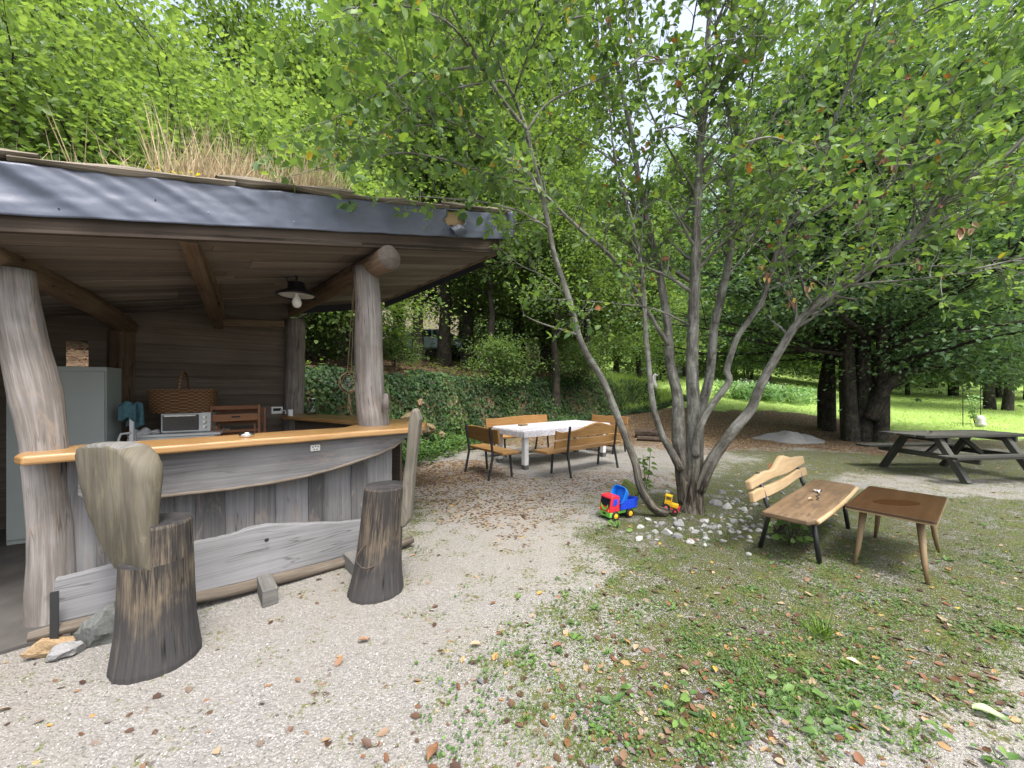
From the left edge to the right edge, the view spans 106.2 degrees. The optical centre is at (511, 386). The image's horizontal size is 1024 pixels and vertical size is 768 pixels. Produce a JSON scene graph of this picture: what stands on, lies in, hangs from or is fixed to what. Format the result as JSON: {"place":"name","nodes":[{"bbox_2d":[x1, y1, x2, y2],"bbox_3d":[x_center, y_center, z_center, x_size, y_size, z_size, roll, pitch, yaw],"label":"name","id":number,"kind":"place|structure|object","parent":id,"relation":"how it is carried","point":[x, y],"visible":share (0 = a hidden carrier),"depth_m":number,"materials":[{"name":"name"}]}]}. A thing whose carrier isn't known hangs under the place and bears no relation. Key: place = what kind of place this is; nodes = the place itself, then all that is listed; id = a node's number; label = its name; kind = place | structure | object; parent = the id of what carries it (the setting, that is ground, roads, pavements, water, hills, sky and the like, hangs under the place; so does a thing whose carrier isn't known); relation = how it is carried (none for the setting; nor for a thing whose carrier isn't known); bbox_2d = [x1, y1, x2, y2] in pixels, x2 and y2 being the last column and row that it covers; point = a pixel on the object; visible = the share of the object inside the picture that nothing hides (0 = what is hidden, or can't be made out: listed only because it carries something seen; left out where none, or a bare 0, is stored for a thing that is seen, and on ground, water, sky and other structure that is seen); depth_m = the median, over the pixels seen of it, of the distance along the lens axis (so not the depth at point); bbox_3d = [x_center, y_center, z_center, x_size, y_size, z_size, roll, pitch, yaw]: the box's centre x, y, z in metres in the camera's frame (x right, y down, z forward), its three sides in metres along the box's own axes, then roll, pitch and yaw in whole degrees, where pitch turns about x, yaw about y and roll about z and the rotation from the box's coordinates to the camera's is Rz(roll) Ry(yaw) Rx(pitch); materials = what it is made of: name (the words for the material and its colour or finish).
{"place":"outdoors","nodes":[
{"label":"outdoors","id":0,"kind":"place"},
{"bbox_2d":[66,276,636,445],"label":"hillside","id":1,"kind":"structure","parent":0,"point":[78,354],"depth_m":13.09,"materials":[{"name":"green plant"}]},
{"bbox_2d":[0,0,137,160],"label":"hazel tree","id":2,"kind":"object","parent":1,"relation":"on","point":[36,18],"visible":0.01,"depth_m":8.88,"materials":[{"name":"green plant"}]},
{"bbox_2d":[2,0,180,166],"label":"hazel tree","id":3,"kind":"object","parent":1,"relation":"on","point":[31,14],"depth_m":11.62,"materials":[{"name":"green plant"}]},
{"bbox_2d":[0,37,196,169],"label":"hazel tree","id":4,"kind":"object","parent":1,"relation":"on","point":[123,58],"visible":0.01,"depth_m":8.80,"materials":[{"name":"green plant"}]},
{"bbox_2d":[0,0,239,156],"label":"hazel tree","id":5,"kind":"object","parent":1,"relation":"on","point":[101,24],"visible":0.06,"depth_m":11.53,"materials":[{"name":"green plant"}]},
{"bbox_2d":[27,0,212,129],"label":"beech tree","id":6,"kind":"object","parent":1,"relation":"on","point":[138,37],"visible":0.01,"depth_m":20.53,"materials":[{"name":"green plant"}]},
{"bbox_2d":[0,0,241,174],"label":"hazel tree","id":7,"kind":"object","parent":1,"relation":"on","point":[15,118],"visible":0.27,"depth_m":7.24,"materials":[{"name":"green plant"}]},
{"bbox_2d":[0,14,293,176],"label":"hazel tree","id":8,"kind":"object","parent":1,"relation":"on","point":[78,134],"visible":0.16,"depth_m":7.52,"materials":[{"name":"green plant"}]},
{"bbox_2d":[0,0,385,185],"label":"hazel tree","id":9,"kind":"object","parent":1,"relation":"on","point":[182,41],"visible":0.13,"depth_m":10.30,"materials":[{"name":"green plant"}]},
{"bbox_2d":[127,0,329,133],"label":"beech tree","id":10,"kind":"object","parent":1,"relation":"on","point":[243,15],"visible":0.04,"depth_m":17.71,"materials":[{"name":"green plant"}]},
{"bbox_2d":[84,23,448,355],"bbox_3d":[-5.189,-3.856,9.648,8.122,7.460,7.949,0,0,2],"label":"hazel tree","id":11,"kind":"object","parent":1,"relation":"on","point":[237,120],"visible":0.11,"depth_m":8.53,"materials":[{"name":"green plant"}]},
{"bbox_2d":[111,39,442,351],"bbox_3d":[-8.246,-5.738,13.132,11.300,10.379,11.060,0,0,-17],"label":"hazel tree","id":12,"kind":"object","parent":1,"relation":"on","point":[290,100],"visible":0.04,"depth_m":12.30,"materials":[{"name":"green plant"}]},
{"bbox_2d":[205,0,393,347],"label":"maple tree","id":13,"kind":"object","parent":1,"relation":"on","point":[316,54],"visible":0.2,"depth_m":15.85,"materials":[{"name":"green plant"}]},
{"bbox_2d":[66,337,584,402],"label":"forest leaf litter","id":14,"kind":"object","parent":1,"relation":"on","point":[80,348],"visible":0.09,"depth_m":14.35,"materials":[{"name":"brown plant"}]},
{"bbox_2d":[298,311,385,360],"bbox_3d":[-5.349,-1.621,11.083,3.545,2.378,3.018,0,0,-34],"label":"hazel shrub","id":15,"kind":"object","parent":1,"relation":"on","point":[321,351],"visible":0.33,"depth_m":10.90,"materials":[{"name":"green plant"}]},
{"bbox_2d":[278,0,417,171],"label":"maple tree","id":16,"kind":"object","parent":1,"relation":"on","point":[365,16],"depth_m":19.40,"materials":[{"name":"green plant"}]},
{"bbox_2d":[218,0,485,335],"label":"beech tree","id":17,"kind":"object","parent":1,"relation":"on","point":[387,35],"depth_m":24.89,"materials":[{"name":"green plant"}]},
{"bbox_2d":[251,144,479,366],"bbox_3d":[-4.027,-3.363,10.179,6.912,6.487,7.063,0,0,-36],"label":"hazel tree","id":18,"kind":"object","parent":1,"relation":"on","point":[352,322],"visible":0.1,"depth_m":10.48,"materials":[{"name":"green plant"}]},
{"bbox_2d":[382,320,430,365],"bbox_3d":[-3.874,-1.395,12.457,2.414,1.902,2.836,0,0,-10],"label":"hazel shrub","id":19,"kind":"object","parent":1,"relation":"on","point":[397,342],"visible":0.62,"depth_m":12.45,"materials":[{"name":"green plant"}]},
{"bbox_2d":[296,29,518,361],"bbox_3d":[-4.300,-7.505,17.131,9.235,13.644,10.890,0,0,36],"label":"maple tree","id":20,"kind":"object","parent":1,"relation":"on","point":[420,321],"visible":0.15,"depth_m":15.53,"materials":[{"name":"green plant"}]},
{"bbox_2d":[388,329,461,357],"bbox_3d":[-4.695,-2.390,21.499,4.208,1.450,1.840,0,0,-7],"label":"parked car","id":21,"kind":"object","parent":1,"relation":"on","point":[428,339],"visible":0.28,"depth_m":20.69,"materials":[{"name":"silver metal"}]},
{"bbox_2d":[330,1,565,366],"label":"maple tree","id":22,"kind":"object","parent":1,"relation":"on","point":[444,349],"visible":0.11,"depth_m":16.00,"materials":[{"name":"green plant"}]},
{"bbox_2d":[305,344,607,378],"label":"forest undergrowth","id":23,"kind":"object","parent":1,"relation":"on","point":[425,366],"visible":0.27,"depth_m":14.00,"materials":[{"name":"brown plant"}]},
{"bbox_2d":[358,7,587,366],"bbox_3d":[-2.185,-8.470,18.239,12.609,15.798,10.693,0,0,11],"label":"maple tree","id":24,"kind":"object","parent":1,"relation":"on","point":[468,320],"visible":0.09,"depth_m":16.40,"materials":[{"name":"green plant"}]},
{"bbox_2d":[382,6,567,352],"bbox_3d":[-4.354,-17.459,33.541,22.964,33.554,23.728,0,0,-1],"label":"beech tree","id":25,"kind":"object","parent":1,"relation":"on","point":[433,300],"visible":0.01,"depth_m":33.81,"materials":[{"name":"green plant"}]},
{"bbox_2d":[304,365,686,462],"bbox_3d":[1.677,0.524,14.555,3.761,2.327,18.968,0,0,44],"label":"ivy","id":26,"kind":"object","parent":1,"relation":"on","point":[406,382],"visible":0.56,"depth_m":11.80,"materials":[{"name":"green plant"}]},
{"bbox_2d":[434,144,571,371],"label":"maple tree","id":27,"kind":"object","parent":1,"relation":"on","point":[491,273],"visible":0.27,"depth_m":14.83,"materials":[{"name":"green plant"}]},
{"bbox_2d":[453,328,554,391],"bbox_3d":[-0.493,-0.797,13.289,3.781,2.536,3.219,0,0,-42],"label":"hazel shrub","id":28,"kind":"object","parent":1,"relation":"on","point":[506,350],"visible":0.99,"depth_m":13.18,"materials":[{"name":"green plant"}]},
{"bbox_2d":[380,0,679,363],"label":"beech tree","id":29,"kind":"object","parent":1,"relation":"on","point":[550,39],"visible":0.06,"depth_m":21.20,"materials":[{"name":"green plant"}]},
{"bbox_2d":[423,162,657,368],"bbox_3d":[0.784,-5.785,19.873,12.639,10.476,11.076,0,0,14],"label":"lime tree","id":30,"kind":"object","parent":1,"relation":"on","point":[519,326],"visible":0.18,"depth_m":18.91,"materials":[{"name":"green plant"}]},
{"bbox_2d":[489,185,636,410],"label":"maple tree","id":31,"kind":"object","parent":1,"relation":"on","point":[554,295],"visible":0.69,"depth_m":14.21,"materials":[{"name":"green plant"}]},
{"bbox_2d":[542,335,618,390],"bbox_3d":[2.720,-0.876,15.790,3.219,2.536,3.781,0,0,-2],"label":"hazel shrub","id":32,"kind":"object","parent":1,"relation":"on","point":[583,363],"visible":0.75,"depth_m":15.30,"materials":[{"name":"green plant"}]},
{"bbox_2d":[482,86,682,369],"bbox_3d":[1.786,-7.538,20.241,11.463,14.362,9.721,0,0,2],"label":"maple tree","id":33,"kind":"object","parent":1,"relation":"on","point":[565,162],"visible":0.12,"depth_m":18.58,"materials":[{"name":"green plant"}]},
{"bbox_2d":[514,160,651,377],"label":"maple tree","id":34,"kind":"object","parent":1,"relation":"on","point":[595,176],"visible":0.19,"depth_m":16.61,"materials":[{"name":"green plant"}]},
{"bbox_2d":[527,242,670,371],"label":"hazel tree","id":35,"kind":"object","parent":1,"relation":"on","point":[604,327],"visible":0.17,"depth_m":19.67,"materials":[{"name":"green plant"}]},
{"bbox_2d":[572,368,671,410],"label":"bank grass","id":36,"kind":"structure","parent":1,"relation":"on","point":[622,376],"depth_m":17.69,"materials":[{"name":"green plant"}]},
{"bbox_2d":[530,213,739,382],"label":"lime tree","id":37,"kind":"object","parent":1,"relation":"on","point":[621,363],"visible":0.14,"depth_m":22.34,"materials":[{"name":"green plant"}]},
{"bbox_2d":[0,408,1023,767],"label":"gravel yard","id":38,"kind":"structure","parent":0,"point":[556,518],"depth_m":2.49,"materials":[{"name":"beige gravel"}]},
{"bbox_2d":[19,635,75,658],"bbox_3d":[-2.762,1.552,2.301,0.222,0.133,0.088,0,0,-29],"label":"stone","id":39,"kind":"object","parent":38,"relation":"on","point":[41,648],"visible":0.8,"depth_m":2.26,"materials":[{"name":"beige stone"}]},
{"bbox_2d":[45,640,86,661],"bbox_3d":[-2.647,1.566,2.282,0.154,0.103,0.114,-1,2,-23],"label":"stone","id":40,"kind":"object","parent":38,"relation":"on","point":[63,650],"visible":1,"depth_m":2.26,"materials":[{"name":"grey stone"}]},
{"bbox_2d":[71,601,114,647],"bbox_3d":[-2.577,1.524,2.441,0.293,0.295,0.195,0,0,8],"label":"stone","id":41,"kind":"object","parent":38,"relation":"on","point":[95,629],"visible":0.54,"depth_m":2.37,"materials":[{"name":"grey stone"}]},
{"bbox_2d":[75,441,201,684],"bbox_3d":[-2.281,0.975,2.262,0.804,1.290,0.405,0,0,0],"label":"log stool","id":42,"kind":"object","parent":38,"relation":"on","point":[147,547],"visible":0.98,"depth_m":2.16,"materials":[{"name":"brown wood"}]},
{"bbox_2d":[14,414,426,571],"bbox_3d":[-2.210,1.015,4.251,2.480,1.170,3.792,0,0,0],"label":"bar counter","id":43,"kind":"object","parent":38,"relation":"on","point":[317,467],"visible":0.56,"depth_m":3.32,"materials":[{"name":"grey wood"}]},
{"bbox_2d":[27,519,413,642],"bbox_3d":[-1.871,1.363,3.003,2.445,0.485,0.445,0,0,-40],"label":"foot bench","id":44,"kind":"object","parent":38,"relation":"on","point":[264,560],"visible":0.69,"depth_m":2.95,"materials":[{"name":"grey wood"}]},
{"bbox_2d":[0,148,515,654],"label":"bar pavilion","id":45,"kind":"structure","parent":38,"relation":"on","point":[144,280],"depth_m":3.62,"materials":[{"name":"grey wood"}]},
{"bbox_2d":[6,366,120,544],"bbox_3d":[-4.749,0.680,4.112,0.720,1.780,0.413,0,0,-28],"label":"metal cabinet","id":46,"kind":"object","parent":45,"relation":"on","point":[92,398],"visible":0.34,"depth_m":4.02,"materials":[{"name":"grey metal"}]},
{"bbox_2d":[127,428,229,440],"bbox_3d":[-4.095,1.059,4.779,0.870,0.993,0.536,0,0,-26],"label":"kitchen unit","id":47,"kind":"object","parent":45,"relation":"on","point":[161,436],"visible":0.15,"depth_m":4.59,"materials":[{"name":"silver metal"}]},
{"bbox_2d":[117,419,136,441],"bbox_3d":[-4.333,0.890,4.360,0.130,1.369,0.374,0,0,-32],"label":"faucet","id":48,"kind":"object","parent":47,"relation":"on","point":[132,432],"visible":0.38,"depth_m":4.26,"materials":[{"name":"silver metal"}]},
{"bbox_2d":[117,401,144,428],"bbox_3d":[-4.223,0.316,4.265,0.207,0.319,0.104,0,0,-32],"label":"towel","id":49,"kind":"object","parent":48,"relation":"hanging from","point":[127,410],"visible":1,"depth_m":4.25,"materials":[{"name":"teal fabric"}]},
{"bbox_2d":[161,411,216,432],"bbox_3d":[-4.024,0.437,4.805,0.480,0.235,0.331,0,0,-26],"label":"toaster oven","id":50,"kind":"object","parent":47,"relation":"on","point":[185,422],"visible":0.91,"depth_m":4.68,"materials":[{"name":"white metal"}]},
{"bbox_2d":[146,371,218,413],"bbox_3d":[-4.085,0.066,4.793,0.688,0.518,0.388,0,0,-26],"label":"wicker basket","id":51,"kind":"object","parent":50,"relation":"on","point":[173,401],"visible":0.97,"depth_m":4.65,"materials":[{"name":"brown wicker"}]},
{"bbox_2d":[0,86,448,202],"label":"dry roof grass","id":52,"kind":"structure","parent":45,"relation":"on","point":[215,168],"depth_m":3.14,"materials":[{"name":"plant"}]},
{"bbox_2d":[210,404,259,432],"bbox_3d":[-3.530,0.920,4.921,0.528,1.363,0.187,0,0,-37],"label":"folding chair","id":53,"kind":"object","parent":45,"relation":"on","point":[233,417],"visible":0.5,"depth_m":4.96,"materials":[{"name":"brown wood"}]},
{"bbox_2d":[217,408,265,435],"bbox_3d":[-3.560,0.945,5.081,0.528,1.313,0.186,0,0,-37],"label":"folding chair","id":54,"kind":"object","parent":45,"relation":"on","point":[263,418],"visible":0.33,"depth_m":5.12,"materials":[{"name":"brown wood"}]},
{"bbox_2d":[275,274,335,307],"bbox_3d":[-2.478,-1.192,4.806,0.513,0.503,0.899,0,0,17],"label":"ceiling lamp","id":55,"kind":"object","parent":45,"relation":"hanging from","point":[296,292],"visible":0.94,"depth_m":4.57,"materials":[{"name":"black plastic"}]},
{"bbox_2d":[338,289,354,414],"bbox_3d":[-2.012,-0.463,4.750,0.226,1.650,0.226,0,0,0],"label":"glass float","id":56,"kind":"object","parent":45,"relation":"hanging from","point":[346,383],"visible":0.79,"depth_m":4.69,"materials":[{"name":"green"}]},
{"bbox_2d":[347,408,422,604],"bbox_3d":[-1.003,0.897,3.029,0.572,1.446,0.429,0,0,0],"label":"log stool","id":57,"kind":"object","parent":38,"relation":"on","point":[386,517],"visible":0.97,"depth_m":2.90,"materials":[{"name":"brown wood"}]},
{"bbox_2d":[402,414,486,468],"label":"bank foot weeds","id":58,"kind":"object","parent":38,"relation":"on","point":[452,445],"visible":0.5,"depth_m":8.93,"materials":[{"name":"green plant"}]},
{"bbox_2d":[250,0,686,515],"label":"willow tree","id":59,"kind":"object","parent":38,"relation":"on","point":[339,80],"visible":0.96,"depth_m":3.54,"materials":[{"name":"green plant"}]},
{"bbox_2d":[464,424,518,480],"bbox_3d":[-0.430,1.151,7.008,0.547,0.905,1.155,0,0,-37],"label":"garden bench","id":60,"kind":"object","parent":38,"relation":"on","point":[489,435],"visible":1,"depth_m":6.86,"materials":[{"name":"brown wood"}]},
{"bbox_2d":[0,365,1023,767],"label":"fallen leaves","id":61,"kind":"object","parent":38,"relation":"on","point":[858,757],"depth_m":2.01,"materials":[{"name":"brown plant"}]},
{"bbox_2d":[485,414,548,456],"bbox_3d":[0.238,1.151,9.257,2.100,0.905,0.551,0,0,-38],"label":"garden bench","id":62,"kind":"object","parent":38,"relation":"on","point":[514,420],"visible":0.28,"depth_m":9.28,"materials":[{"name":"brown wood"}]},
{"bbox_2d":[496,434,605,469],"bbox_3d":[0.914,1.225,8.468,2.480,0.760,1.000,0,0,-38],"label":"long table","id":63,"kind":"object","parent":38,"relation":"on","point":[525,455],"visible":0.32,"depth_m":7.41,"materials":[{"name":"white wood"}]},
{"bbox_2d":[492,420,609,437],"bbox_3d":[0.913,0.921,8.463,2.651,0.175,1.175,0,0,-38],"label":"tablecloth","id":64,"kind":"object","parent":63,"relation":"on","point":[537,429],"visible":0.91,"depth_m":7.86,"materials":[{"name":"white fabric"}]},
{"bbox_2d":[533,422,621,477],"bbox_3d":[1.385,1.141,7.324,2.150,0.925,0.550,0,0,-39],"label":"garden bench","id":65,"kind":"object","parent":38,"relation":"on","point":[569,444],"visible":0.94,"depth_m":7.13,"materials":[{"name":"brown wood"}]},
{"bbox_2d":[586,413,627,453],"bbox_3d":[2.318,1.151,9.538,0.550,0.905,1.150,0,0,-38],"label":"garden bench","id":66,"kind":"object","parent":38,"relation":"on","point":[602,418],"visible":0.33,"depth_m":9.58,"materials":[{"name":"brown wood"}]},
{"bbox_2d":[599,492,637,520],"bbox_3d":[1.347,1.455,4.753,0.560,0.290,0.235,0,0,-28],"label":"toy truck","id":67,"kind":"object","parent":38,"relation":"on","point":[612,507],"visible":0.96,"depth_m":4.63,"materials":[{"name":"plastic"}]},
{"bbox_2d":[611,485,628,503],"bbox_3d":[1.321,1.319,4.705,0.179,0.229,0.193,0,0,-43],"label":"toy bucket","id":68,"kind":"object","parent":67,"relation":"in","point":[622,492],"visible":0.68,"depth_m":4.75,"materials":[{"name":"blue plastic"}]},
{"bbox_2d":[638,447,656,490],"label":"sapling","id":69,"kind":"object","parent":38,"relation":"on","point":[648,473],"visible":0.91,"depth_m":5.52,"materials":[{"name":"green plant"}]},
{"bbox_2d":[621,680,709,727],"bbox_3d":[0.761,1.566,1.905,0.377,0.072,0.289,0,0,0],"label":"weed","id":70,"kind":"object","parent":38,"relation":"on","point":[685,697],"visible":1,"depth_m":1.90,"materials":[{"name":"green plant"}]},
{"bbox_2d":[662,493,679,514],"bbox_3d":[1.995,1.465,4.812,0.203,0.202,0.158,10,5,28],"label":"toy tractor","id":71,"kind":"object","parent":38,"relation":"on","point":[668,504],"visible":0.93,"depth_m":4.78,"materials":[{"name":"yellow plastic"}]},
{"bbox_2d":[340,0,1023,514],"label":"willow tree","id":72,"kind":"object","parent":38,"relation":"on","point":[684,450],"visible":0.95,"depth_m":4.24,"materials":[{"name":"green plant"}]},
{"bbox_2d":[411,458,1023,767],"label":"clover ground cover","id":73,"kind":"object","parent":38,"relation":"on","point":[733,697],"visible":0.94,"depth_m":2.09,"materials":[{"name":"green plant"}]},
{"bbox_2d":[421,470,1023,767],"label":"grass","id":74,"kind":"structure","parent":38,"relation":"on","point":[985,655],"depth_m":2.17,"materials":[{"name":"green plant"}]},
{"bbox_2d":[515,484,1023,745],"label":"plantain weeds","id":75,"kind":"object","parent":38,"relation":"on","point":[605,699],"visible":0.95,"depth_m":2.05,"materials":[{"name":"green plant"}]},
{"bbox_2d":[752,430,824,443],"bbox_3d":[8.389,1.473,11.472,2.122,0.323,1.671,0,0,0],"label":"gravel heap","id":76,"kind":"object","parent":38,"relation":"on","point":[785,436],"visible":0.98,"depth_m":11.11,"materials":[{"name":"grey gravel"}]},
{"bbox_2d":[767,519,828,545],"bbox_3d":[2.796,1.454,3.849,0.485,0.300,0.482,0,0,-36],"label":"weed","id":77,"kind":"object","parent":38,"relation":"on","point":[789,528],"visible":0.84,"depth_m":3.82,"materials":[{"name":"green plant"}]},
{"bbox_2d":[745,456,858,564],"bbox_3d":[3.130,1.193,4.077,1.920,0.822,0.607,0,0,-40],"label":"garden bench","id":78,"kind":"object","parent":38,"relation":"on","point":[799,506],"visible":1,"depth_m":3.85,"materials":[{"name":"brown wood"}]},
{"bbox_2d":[586,0,1023,442],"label":"hornbeam tree","id":79,"kind":"object","parent":38,"relation":"on","point":[866,388],"visible":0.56,"depth_m":10.46,"materials":[{"name":"green plant"}]},
{"bbox_2d":[765,666,862,739],"bbox_3d":[1.459,1.568,1.896,0.476,0.075,0.370,0,0,-24],"label":"weed","id":80,"kind":"object","parent":38,"relation":"on","point":[812,730],"visible":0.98,"depth_m":1.87,"materials":[{"name":"green plant"}]},
{"bbox_2d":[800,610,847,641],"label":"grass tuft","id":81,"kind":"object","parent":38,"relation":"on","point":[824,631],"visible":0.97,"depth_m":2.46,"materials":[{"name":"green plant"}]},
{"bbox_2d":[637,0,1023,431],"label":"hornbeam tree","id":82,"kind":"object","parent":38,"relation":"on","point":[826,413],"visible":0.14,"depth_m":11.63,"materials":[{"name":"green plant"}]},
{"bbox_2d":[845,486,947,584],"bbox_3d":[3.599,1.336,3.588,1.102,0.535,0.562,0,0,-39],"label":"side table","id":83,"kind":"object","parent":38,"relation":"on","point":[929,510],"visible":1,"depth_m":3.45,"materials":[{"name":"brown wood"}]},
{"bbox_2d":[855,430,1023,483],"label":"picnic table","id":84,"kind":"object","parent":38,"relation":"on","point":[949,455],"visible":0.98,"depth_m":6.92,"materials":[{"name":"grey wood"}]},
{"bbox_2d":[925,702,1022,766],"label":"weed","id":85,"kind":"object","parent":38,"relation":"on","point":[1010,755],"visible":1,"depth_m":1.65,"materials":[{"name":"green plant"}]},
{"bbox_2d":[51,0,1023,221],"label":"sky","id":86,"kind":"structure","parent":0,"point":[686,18],"materials":[{"name":"white"}]},
{"bbox_2d":[599,318,1023,440],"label":"lawn","id":87,"kind":"structure","parent":0,"point":[897,427],"depth_m":20.33,"materials":[{"name":"green plant"}]},
{"bbox_2d":[601,234,701,378],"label":"maple tree","id":88,"kind":"object","parent":87,"relation":"on","point":[639,370],"visible":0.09,"depth_m":22.76,"materials":[{"name":"green plant"}]},
{"bbox_2d":[611,287,724,379],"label":"hazel tree","id":89,"kind":"object","parent":87,"relation":"on","point":[659,363],"visible":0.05,"depth_m":28.20,"materials":[{"name":"green plant"}]},
{"bbox_2d":[635,128,734,313],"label":"beech tree","id":90,"kind":"object","parent":87,"relation":"on","point":[670,162],"visible":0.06,"depth_m":48.17,"materials":[{"name":"green plant"}]},
{"bbox_2d":[639,166,738,374],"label":"maple tree","id":91,"kind":"object","parent":87,"relation":"on","point":[662,214],"visible":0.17,"depth_m":31.74,"materials":[{"name":"green plant"}]},
{"bbox_2d":[622,220,777,376],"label":"lime tree","id":92,"kind":"object","parent":87,"relation":"on","point":[683,368],"visible":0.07,"depth_m":29.22,"materials":[{"name":"green plant"}]},
{"bbox_2d":[473,308,1023,388],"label":"wood edge","id":93,"kind":"object","parent":87,"relation":"on","point":[537,350],"depth_m":44.72,"materials":[{"name":"green plant"}]},
{"bbox_2d":[700,378,838,405],"bbox_3d":[13.336,0.233,21.136,7.925,1.548,4.060,0,0,0],"label":"fern patch","id":94,"kind":"object","parent":87,"relation":"on","point":[745,389],"visible":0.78,"depth_m":20.41,"materials":[{"name":"green plant"}]},
{"bbox_2d":[698,236,899,383],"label":"lime tree","id":95,"kind":"object","parent":87,"relation":"on","point":[742,366],"visible":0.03,"depth_m":29.19,"materials":[{"name":"green plant"}]},
{"bbox_2d":[816,267,1022,394],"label":"lime tree","id":96,"kind":"object","parent":87,"relation":"on","point":[907,391],"visible":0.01,"depth_m":30.12,"materials":[{"name":"green plant"}]},
{"bbox_2d":[871,156,1023,410],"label":"hornbeam tree","id":97,"kind":"object","parent":87,"relation":"on","point":[1008,401],"visible":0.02,"depth_m":20.08,"materials":[{"name":"green plant"}]},
{"bbox_2d":[902,240,1023,397],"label":"lime tree","id":98,"kind":"object","parent":87,"relation":"on","point":[999,394],"visible":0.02,"depth_m":28.94,"materials":[{"name":"green plant"}]},
{"bbox_2d":[903,23,1023,399],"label":"beech tree","id":99,"kind":"object","parent":87,"relation":"on","point":[1019,126],"visible":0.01,"depth_m":26.82,"materials":[{"name":"green plant"}]},
{"bbox_2d":[873,499,920,505],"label":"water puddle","id":100,"kind":"object","parent":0,"point":[896,502],"visible":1,"depth_m":3.54,"materials":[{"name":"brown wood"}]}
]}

